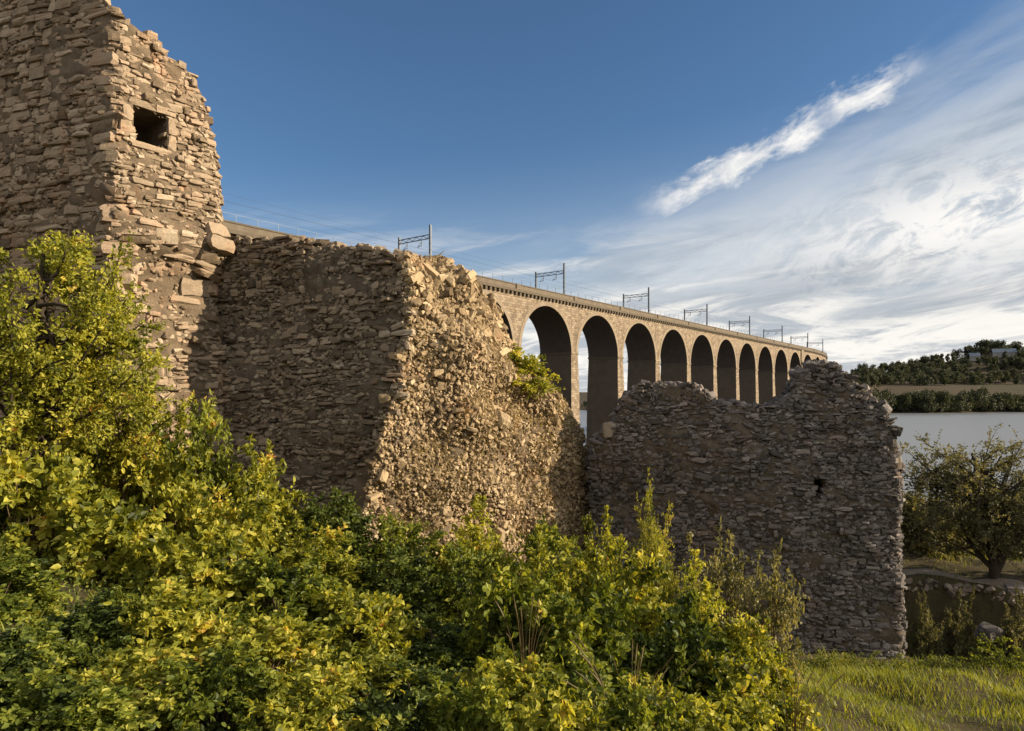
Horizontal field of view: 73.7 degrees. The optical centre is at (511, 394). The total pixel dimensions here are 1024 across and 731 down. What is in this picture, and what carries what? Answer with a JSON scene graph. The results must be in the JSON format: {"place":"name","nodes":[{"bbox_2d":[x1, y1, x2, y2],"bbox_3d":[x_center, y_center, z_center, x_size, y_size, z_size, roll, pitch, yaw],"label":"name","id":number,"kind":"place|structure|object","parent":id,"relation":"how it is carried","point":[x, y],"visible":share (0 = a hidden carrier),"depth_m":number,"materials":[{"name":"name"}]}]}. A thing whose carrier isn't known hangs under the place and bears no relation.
{"place":"outdoors","nodes":[
{"label":"outdoors","id":0,"kind":"place"},
{"bbox_2d":[0,487,1023,730],"bbox_3d":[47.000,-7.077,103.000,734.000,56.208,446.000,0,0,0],"label":"ground","id":1,"kind":"structure","parent":0,"point":[938,600],"depth_m":16.62,"materials":[{"name":"green plant"}]},
{"bbox_2d":[0,626,70,722],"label":"shrub","id":2,"kind":"object","parent":1,"relation":"on","point":[14,664],"visible":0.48,"depth_m":4.06,"materials":[{"name":"green plant"}]},
{"bbox_2d":[0,545,74,625],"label":"shrub","id":3,"kind":"object","parent":1,"relation":"on","point":[19,578],"visible":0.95,"depth_m":6.03,"materials":[{"name":"green plant"}]},
{"bbox_2d":[0,614,112,696],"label":"shrub","id":4,"kind":"object","parent":1,"relation":"on","point":[44,637],"visible":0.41,"depth_m":4.63,"materials":[{"name":"green plant"}]},
{"bbox_2d":[0,444,119,567],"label":"shrub","id":5,"kind":"object","parent":1,"relation":"on","point":[29,491],"visible":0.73,"depth_m":8.43,"materials":[{"name":"green plant"}]},
{"bbox_2d":[0,667,160,730],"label":"shrub","id":6,"kind":"object","parent":1,"relation":"on","point":[59,706],"visible":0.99,"depth_m":3.67,"materials":[{"name":"green plant"}]},
{"bbox_2d":[0,226,172,476],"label":"tree","id":7,"kind":"object","parent":1,"relation":"on","point":[33,402],"visible":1,"depth_m":9.45,"materials":[{"name":"green plant"}]},
{"bbox_2d":[35,349,157,517],"bbox_3d":[-6.970,1.046,11.529,2.309,3.791,2.375,0,0,-30],"label":"shrub","id":8,"kind":"object","parent":1,"relation":"on","point":[97,480],"visible":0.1,"depth_m":11.05,"materials":[{"name":"green plant"}]},
{"bbox_2d":[36,586,162,656],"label":"shrub","id":9,"kind":"object","parent":1,"relation":"on","point":[81,618],"visible":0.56,"depth_m":5.47,"materials":[{"name":"green plant"}]},
{"bbox_2d":[34,496,174,590],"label":"shrub","id":10,"kind":"object","parent":1,"relation":"on","point":[104,541],"visible":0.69,"depth_m":8.04,"materials":[{"name":"green plant"}]},
{"bbox_2d":[0,0,234,509],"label":"castle tower","id":11,"kind":"structure","parent":1,"relation":"on","point":[107,135],"depth_m":18.01,"materials":[{"name":"stone"}]},
{"bbox_2d":[118,96,176,154],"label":"window","id":12,"kind":"structure","parent":11,"relation":"in","point":[148,126],"depth_m":18.29,"materials":[{"name":"stone"}]},
{"bbox_2d":[70,314,196,508],"bbox_3d":[-6.330,0.658,11.267,1.797,4.209,1.460,0,0,32],"label":"tree","id":13,"kind":"object","parent":1,"relation":"on","point":[138,445],"visible":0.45,"depth_m":11.10,"materials":[{"name":"green plant"}]},
{"bbox_2d":[63,642,210,730],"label":"shrub","id":14,"kind":"object","parent":1,"relation":"on","point":[138,675],"visible":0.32,"depth_m":4.50,"materials":[{"name":"green plant"}]},
{"bbox_2d":[106,403,219,544],"bbox_3d":[-5.887,1.740,11.487,2.106,3.214,2.039,0,0,28],"label":"shrub","id":15,"kind":"object","parent":1,"relation":"on","point":[177,491],"visible":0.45,"depth_m":11.20,"materials":[{"name":"green plant"}]},
{"bbox_2d":[65,577,264,665],"bbox_3d":[-2.936,2.029,5.840,1.332,0.816,1.376,0,0,20],"label":"shrub","id":16,"kind":"object","parent":1,"relation":"on","point":[172,621],"visible":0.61,"depth_m":5.64,"materials":[{"name":"green plant"}]},
{"bbox_2d":[143,388,246,533],"bbox_3d":[-6.836,1.801,14.536,2.635,3.907,2.818,0,0,-44],"label":"shrub","id":17,"kind":"object","parent":1,"relation":"on","point":[199,434],"visible":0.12,"depth_m":14.52,"materials":[{"name":"green plant"}]},
{"bbox_2d":[113,518,292,611],"bbox_3d":[-3.644,2.175,8.022,1.779,1.332,1.723,0,0,-36],"label":"shrub","id":18,"kind":"object","parent":1,"relation":"on","point":[194,565],"visible":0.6,"depth_m":7.75,"materials":[{"name":"green plant"}]},
{"bbox_2d":[127,640,296,730],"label":"shrub","id":19,"kind":"object","parent":1,"relation":"on","point":[217,691],"visible":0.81,"depth_m":4.31,"materials":[{"name":"green plant"}]},
{"bbox_2d":[185,462,306,567],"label":"shrub","id":20,"kind":"object","parent":1,"relation":"on","point":[257,526],"visible":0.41,"depth_m":10.77,"materials":[{"name":"green plant"}]},
{"bbox_2d":[196,435,314,548],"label":"shrub","id":21,"kind":"object","parent":1,"relation":"on","point":[285,510],"visible":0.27,"depth_m":14.72,"materials":[{"name":"green plant"}]},
{"bbox_2d":[180,606,332,682],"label":"shrub","id":22,"kind":"object","parent":1,"relation":"on","point":[279,639],"visible":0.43,"depth_m":5.58,"materials":[{"name":"green plant"}]},
{"bbox_2d":[223,547,355,647],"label":"shrub","id":23,"kind":"object","parent":1,"relation":"on","point":[270,580],"visible":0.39,"depth_m":7.69,"materials":[{"name":"green plant"}]},
{"bbox_2d":[226,662,388,730],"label":"shrub","id":24,"kind":"object","parent":1,"relation":"on","point":[317,704],"visible":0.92,"depth_m":4.30,"materials":[{"name":"green plant"}]},
{"bbox_2d":[270,514,368,597],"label":"shrub","id":25,"kind":"object","parent":1,"relation":"on","point":[338,564],"visible":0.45,"depth_m":10.84,"materials":[{"name":"green plant"}]},
{"bbox_2d":[278,486,384,567],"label":"shrub","id":26,"kind":"object","parent":1,"relation":"on","point":[346,512],"visible":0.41,"depth_m":14.83,"materials":[{"name":"green plant"}]},
{"bbox_2d":[276,641,413,703],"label":"shrub","id":27,"kind":"object","parent":1,"relation":"on","point":[353,659],"visible":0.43,"depth_m":5.45,"materials":[{"name":"green plant"}]},
{"bbox_2d":[302,584,429,665],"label":"shrub","id":28,"kind":"object","parent":1,"relation":"on","point":[378,620],"visible":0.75,"depth_m":7.39,"materials":[{"name":"green plant"}]},
{"bbox_2d":[342,681,431,730],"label":"shrub","id":29,"kind":"object","parent":1,"relation":"on","point":[403,715],"visible":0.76,"depth_m":4.34,"materials":[{"name":"green plant"}]},
{"bbox_2d":[340,546,452,620],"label":"shrub","id":30,"kind":"object","parent":1,"relation":"on","point":[405,574],"visible":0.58,"depth_m":10.82,"materials":[{"name":"green plant"}]},
{"bbox_2d":[216,235,590,580],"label":"ruined wall","id":31,"kind":"structure","parent":1,"relation":"on","point":[329,382],"depth_m":18.81,"materials":[{"name":"stone"}]},
{"bbox_2d":[383,251,589,560],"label":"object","id":32,"kind":"structure","parent":31,"relation":"on","point":[487,443],"depth_m":19.93,"materials":[{"name":"beige stone"}]},
{"bbox_2d":[507,343,564,399],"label":"shrub","id":33,"kind":"object","parent":31,"relation":"on","point":[532,365],"visible":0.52,"depth_m":20.90,"materials":[{"name":"green plant"}]},
{"bbox_2d":[356,507,455,592],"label":"shrub","id":34,"kind":"object","parent":1,"relation":"on","point":[396,539],"visible":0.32,"depth_m":14.67,"materials":[{"name":"green plant"}]},
{"bbox_2d":[0,516,815,730],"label":"undergrowth","id":35,"kind":"object","parent":1,"relation":"on","point":[152,727],"visible":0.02,"depth_m":6.57,"materials":[{"name":"green plant"}]},
{"bbox_2d":[366,657,470,710],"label":"shrub","id":36,"kind":"object","parent":1,"relation":"on","point":[423,682],"visible":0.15,"depth_m":5.48,"materials":[{"name":"green plant"}]},
{"bbox_2d":[403,612,491,677],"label":"shrub","id":37,"kind":"object","parent":1,"relation":"on","point":[444,642],"visible":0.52,"depth_m":7.47,"materials":[{"name":"green plant"}]},
{"bbox_2d":[401,673,520,730],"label":"shrub","id":38,"kind":"object","parent":1,"relation":"on","point":[469,710],"visible":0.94,"depth_m":4.35,"materials":[{"name":"green plant"}]},
{"bbox_2d":[411,532,524,638],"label":"shrub","id":39,"kind":"object","parent":1,"relation":"on","point":[471,576],"visible":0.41,"depth_m":10.71,"materials":[{"name":"green plant"}]},
{"bbox_2d":[423,493,527,591],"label":"shrub","id":40,"kind":"object","parent":1,"relation":"on","point":[475,537],"visible":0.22,"depth_m":15.01,"materials":[{"name":"green plant"}]},
{"bbox_2d":[440,562,582,693],"bbox_3d":[0.064,2.738,7.585,1.591,1.795,1.774,0,0,22],"label":"shrub","id":41,"kind":"object","parent":1,"relation":"on","point":[489,617],"visible":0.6,"depth_m":7.46,"materials":[{"name":"green plant"}]},
{"bbox_2d":[0,529,1023,730],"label":"grass","id":42,"kind":"structure","parent":1,"relation":"on","point":[852,672],"depth_m":14.47,"materials":[{"name":"green plant"}]},
{"bbox_2d":[974,622,1004,640],"bbox_3d":[16.773,8.303,24.016,0.991,0.458,0.656,0,0,-30],"label":"boulder","id":43,"kind":"object","parent":42,"relation":"on","point":[987,629],"visible":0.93,"depth_m":23.77,"materials":[{"name":"grey stone"}]},
{"bbox_2d":[442,652,582,711],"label":"shrub","id":44,"kind":"object","parent":1,"relation":"on","point":[507,672],"visible":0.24,"depth_m":5.46,"materials":[{"name":"green plant"}]},
{"bbox_2d":[495,595,553,674],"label":"dry weed","id":45,"kind":"object","parent":1,"relation":"on","point":[522,651],"visible":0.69,"depth_m":6.20,"materials":[{"name":"brown plant"}]},
{"bbox_2d":[222,212,827,449],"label":"railway viaduct","id":46,"kind":"object","parent":1,"relation":"on","point":[725,364],"visible":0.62,"depth_m":170.47,"materials":[{"name":"stone"}]},
{"bbox_2d":[398,224,431,255],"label":"line gantry","id":47,"kind":"object","parent":46,"relation":"on","point":[429,238],"visible":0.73,"depth_m":115.36,"materials":[{"name":"metal"}]},
{"bbox_2d":[224,193,815,347],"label":"overhead wire","id":48,"kind":"object","parent":47,"relation":"hanging from","point":[472,261],"visible":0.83,"depth_m":125.31,"materials":[{"name":"metal"}]},
{"bbox_2d":[535,263,565,293],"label":"line gantry","id":49,"kind":"object","parent":46,"relation":"on","point":[563,273],"visible":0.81,"depth_m":148.57,"materials":[{"name":"metal"}]},
{"bbox_2d":[623,287,649,312],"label":"line gantry","id":50,"kind":"object","parent":46,"relation":"on","point":[648,294],"visible":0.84,"depth_m":181.17,"materials":[{"name":"metal"}]},
{"bbox_2d":[496,523,596,643],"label":"shrub","id":51,"kind":"object","parent":1,"relation":"on","point":[559,584],"visible":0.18,"depth_m":10.91,"materials":[{"name":"green plant"}]},
{"bbox_2d":[505,514,590,592],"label":"shrub","id":52,"kind":"object","parent":1,"relation":"on","point":[553,544],"visible":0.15,"depth_m":15.15,"materials":[{"name":"green plant"}]},
{"bbox_2d":[499,675,620,730],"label":"shrub","id":53,"kind":"object","parent":1,"relation":"on","point":[560,711],"visible":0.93,"depth_m":4.39,"materials":[{"name":"green plant"}]},
{"bbox_2d":[524,570,666,701],"bbox_3d":[0.908,2.893,7.614,1.591,1.775,1.774,0,0,7],"label":"shrub","id":54,"kind":"object","parent":1,"relation":"on","point":[613,636],"visible":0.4,"depth_m":7.42,"materials":[{"name":"green plant"}]},
{"bbox_2d":[532,643,670,728],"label":"shrub","id":55,"kind":"object","parent":1,"relation":"on","point":[578,663],"visible":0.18,"depth_m":5.42,"materials":[{"name":"green plant"}]},
{"bbox_2d":[569,505,638,598],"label":"shrub","id":56,"kind":"object","parent":1,"relation":"on","point":[589,545],"visible":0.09,"depth_m":14.35,"materials":[{"name":"green plant"}]},
{"bbox_2d":[566,524,679,648],"bbox_3d":[1.834,3.434,10.807,2.039,2.796,2.106,0,0,-29],"label":"shrub","id":57,"kind":"object","parent":1,"relation":"on","point":[642,577],"visible":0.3,"depth_m":10.68,"materials":[{"name":"green plant"}]},
{"bbox_2d":[563,632,695,729],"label":"dry weed","id":58,"kind":"object","parent":1,"relation":"on","point":[585,679],"visible":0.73,"depth_m":5.02,"materials":[{"name":"brown plant"}]},
{"bbox_2d":[593,672,685,730],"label":"shrub","id":59,"kind":"object","parent":1,"relation":"on","point":[635,713],"visible":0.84,"depth_m":4.60,"materials":[{"name":"green plant"}]},
{"bbox_2d":[624,468,684,623],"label":"shrub","id":60,"kind":"object","parent":1,"relation":"on","point":[671,590],"visible":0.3,"depth_m":13.92,"materials":[{"name":"green plant"}]},
{"bbox_2d":[616,672,723,727],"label":"shrub","id":61,"kind":"object","parent":1,"relation":"on","point":[673,693],"visible":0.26,"depth_m":5.55,"materials":[{"name":"green plant"}]},
{"bbox_2d":[620,590,738,703],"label":"shrub","id":62,"kind":"object","parent":1,"relation":"on","point":[685,643],"visible":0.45,"depth_m":7.29,"materials":[{"name":"green plant"}]},
{"bbox_2d":[652,548,755,659],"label":"shrub","id":63,"kind":"object","parent":1,"relation":"on","point":[706,594],"visible":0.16,"depth_m":9.96,"materials":[{"name":"green plant"}]},
{"bbox_2d":[652,697,768,730],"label":"shrub","id":64,"kind":"object","parent":1,"relation":"on","point":[696,720],"visible":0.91,"depth_m":5.00,"materials":[{"name":"green plant"}]},
{"bbox_2d":[683,515,765,636],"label":"shrub","id":65,"kind":"object","parent":1,"relation":"on","point":[727,581],"visible":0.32,"depth_m":13.99,"materials":[{"name":"green plant"}]},
{"bbox_2d":[687,648,788,730],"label":"shrub","id":66,"kind":"object","parent":1,"relation":"on","point":[741,682],"visible":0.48,"depth_m":7.02,"materials":[{"name":"green plant"}]},
{"bbox_2d":[703,686,777,730],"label":"shrub","id":67,"kind":"object","parent":1,"relation":"on","point":[745,715],"visible":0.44,"depth_m":5.65,"materials":[{"name":"green plant"}]},
{"bbox_2d":[585,359,907,658],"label":"ruined wall","id":68,"kind":"structure","parent":1,"relation":"on","point":[807,464],"depth_m":20.78,"materials":[{"name":"grey stone"}]},
{"bbox_2d":[602,422,616,437],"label":"stone block","id":69,"kind":"structure","parent":68,"relation":"on","point":[607,431],"depth_m":22.17,"materials":[{"name":"beige stone"}]},
{"bbox_2d":[716,613,802,697],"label":"shrub","id":70,"kind":"object","parent":1,"relation":"on","point":[755,642],"visible":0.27,"depth_m":9.42,"materials":[{"name":"green plant"}]},
{"bbox_2d":[728,537,809,689],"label":"shrub","id":71,"kind":"object","parent":1,"relation":"on","point":[774,598],"visible":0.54,"depth_m":13.13,"materials":[{"name":"green plant"}]},
{"bbox_2d":[756,684,823,730],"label":"shrub","id":72,"kind":"object","parent":1,"relation":"on","point":[780,724],"visible":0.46,"depth_m":6.84,"materials":[{"name":"green plant"}]},
{"bbox_2d":[741,665,845,730],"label":"dry weed","id":73,"kind":"object","parent":1,"relation":"on","point":[795,716],"visible":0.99,"depth_m":6.19,"materials":[{"name":"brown plant"}]},
{"bbox_2d":[799,649,845,669],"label":"weed clump","id":74,"kind":"object","parent":1,"relation":"on","point":[828,660],"visible":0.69,"depth_m":18.15,"materials":[{"name":"green plant"}]},
{"bbox_2d":[835,651,871,670],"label":"weed clump","id":75,"kind":"object","parent":1,"relation":"on","point":[853,659],"visible":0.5,"depth_m":18.30,"materials":[{"name":"green plant"}]},
{"bbox_2d":[865,650,895,671],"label":"weed clump","id":76,"kind":"object","parent":1,"relation":"on","point":[879,665],"visible":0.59,"depth_m":18.03,"materials":[{"name":"green plant"}]},
{"bbox_2d":[885,653,930,674],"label":"weed clump","id":77,"kind":"object","parent":1,"relation":"on","point":[900,663],"visible":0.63,"depth_m":17.51,"materials":[{"name":"green plant"}]},
{"bbox_2d":[905,589,946,660],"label":"shrub","id":78,"kind":"object","parent":1,"relation":"on","point":[923,641],"visible":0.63,"depth_m":24.41,"materials":[{"name":"green plant"}]},
{"bbox_2d":[909,651,944,669],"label":"weed clump","id":79,"kind":"object","parent":1,"relation":"on","point":[932,657],"visible":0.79,"depth_m":18.05,"materials":[{"name":"green plant"}]},
{"bbox_2d":[900,474,973,562],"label":"shrub","id":80,"kind":"object","parent":1,"relation":"on","point":[911,543],"visible":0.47,"depth_m":31.21,"materials":[{"name":"green plant"}]},
{"bbox_2d":[929,584,985,665],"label":"shrub","id":81,"kind":"object","parent":1,"relation":"on","point":[958,635],"visible":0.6,"depth_m":24.90,"materials":[{"name":"green plant"}]},
{"bbox_2d":[935,654,980,674],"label":"weed clump","id":82,"kind":"object","parent":1,"relation":"on","point":[957,664],"visible":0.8,"depth_m":17.79,"materials":[{"name":"green plant"}]},
{"bbox_2d":[899,422,1023,578],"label":"hawthorn tree","id":83,"kind":"object","parent":1,"relation":"on","point":[981,512],"visible":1,"depth_m":26.64,"materials":[{"name":"green plant"}]},
{"bbox_2d":[904,578,1023,605],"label":"stone edging","id":84,"kind":"object","parent":1,"relation":"on","point":[953,589],"visible":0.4,"depth_m":26.18,"materials":[{"name":"grey stone"}]},
{"bbox_2d":[965,633,1023,674],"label":"weed clump","id":85,"kind":"object","parent":1,"relation":"on","point":[990,659],"visible":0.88,"depth_m":17.96,"materials":[{"name":"green plant"}]},
{"bbox_2d":[984,583,1023,666],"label":"shrub","id":86,"kind":"object","parent":1,"relation":"on","point":[1014,630],"visible":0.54,"depth_m":23.94,"materials":[{"name":"green plant"}]},
{"bbox_2d":[995,645,1023,671],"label":"weed clump","id":87,"kind":"object","parent":1,"relation":"on","point":[1017,654],"visible":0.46,"depth_m":18.06,"materials":[{"name":"green plant"}]},
{"bbox_2d":[1003,478,1023,561],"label":"shrub","id":88,"kind":"object","parent":1,"relation":"on","point":[1021,556],"visible":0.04,"depth_m":32.28,"materials":[{"name":"green plant"}]},
{"bbox_2d":[110,0,1023,391],"label":"sky","id":89,"kind":"structure","parent":0,"point":[848,175],"materials":[{"name":"blue"}]},
{"bbox_2d":[579,354,1023,412],"bbox_3d":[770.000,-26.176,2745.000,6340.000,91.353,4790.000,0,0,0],"label":"hills","id":90,"kind":"structure","parent":0,"point":[1010,386],"depth_m":757.50,"materials":[{"name":"green plant"}]},
{"bbox_2d":[872,387,896,406],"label":"tree","id":91,"kind":"object","parent":90,"relation":"on","point":[884,392],"visible":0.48,"depth_m":570.54,"materials":[{"name":"green plant"}]},
{"bbox_2d":[898,392,911,412],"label":"tree","id":92,"kind":"object","parent":90,"relation":"on","point":[908,396],"visible":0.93,"depth_m":577.68,"materials":[{"name":"green plant"}]},
{"bbox_2d":[910,391,926,411],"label":"tree","id":93,"kind":"object","parent":90,"relation":"on","point":[914,395],"visible":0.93,"depth_m":579.89,"materials":[{"name":"green plant"}]},
{"bbox_2d":[916,395,939,412],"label":"tree","id":94,"kind":"object","parent":90,"relation":"on","point":[926,401],"visible":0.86,"depth_m":575.62,"materials":[{"name":"green plant"}]},
{"bbox_2d":[933,390,951,410],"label":"tree","id":95,"kind":"object","parent":90,"relation":"on","point":[945,394],"visible":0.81,"depth_m":582.17,"materials":[{"name":"green plant"}]},
{"bbox_2d":[938,396,956,411],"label":"tree","id":96,"kind":"object","parent":90,"relation":"on","point":[944,407],"visible":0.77,"depth_m":582.10,"materials":[{"name":"green plant"}]},
{"bbox_2d":[946,394,965,411],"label":"tree","id":97,"kind":"object","parent":90,"relation":"on","point":[960,399],"visible":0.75,"depth_m":585.55,"materials":[{"name":"green plant"}]},
{"bbox_2d":[954,390,975,406],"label":"tree","id":98,"kind":"object","parent":90,"relation":"on","point":[968,396],"visible":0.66,"depth_m":596.12,"materials":[{"name":"green plant"}]},
{"bbox_2d":[968,375,984,384],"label":"tree","id":99,"kind":"object","parent":90,"relation":"on","point":[976,379],"visible":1,"depth_m":791.40,"materials":[{"name":"green plant"}]},
{"bbox_2d":[968,389,987,410],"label":"tree","id":100,"kind":"object","parent":90,"relation":"on","point":[979,401],"visible":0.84,"depth_m":597.09,"materials":[{"name":"green plant"}]},
{"bbox_2d":[993,340,1009,348],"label":"tree","id":101,"kind":"object","parent":90,"relation":"on","point":[999,344],"visible":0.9,"depth_m":939.28,"materials":[{"name":"green plant"}]},
{"bbox_2d":[991,347,1016,357],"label":"house","id":102,"kind":"structure","parent":90,"relation":"on","point":[999,352],"depth_m":921.81,"materials":[{"name":"grey stone"}]},
{"bbox_2d":[995,392,1015,411],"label":"tree","id":103,"kind":"object","parent":90,"relation":"on","point":[1007,397],"visible":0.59,"depth_m":605.71,"materials":[{"name":"green plant"}]},
{"bbox_2d":[1004,397,1023,411],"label":"tree","id":104,"kind":"object","parent":90,"relation":"on","point":[1013,404],"visible":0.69,"depth_m":606.27,"materials":[{"name":"green plant"}]},
{"bbox_2d":[580,410,1023,498],"bbox_3d":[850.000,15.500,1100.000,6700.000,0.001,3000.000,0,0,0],"label":"river","id":105,"kind":"structure","parent":0,"point":[969,430],"depth_m":287.99,"materials":[{"name":"grey liquid"}]},
{"bbox_2d":[902,568,1023,589],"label":"path","id":106,"kind":"structure","parent":0,"point":[999,583],"depth_m":27.02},
{"bbox_2d":[1004,582,1023,594],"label":"boulder","id":107,"kind":"object","parent":106,"relation":"on","point":[1009,587],"visible":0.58,"depth_m":25.44,"materials":[{"name":"grey stone"}]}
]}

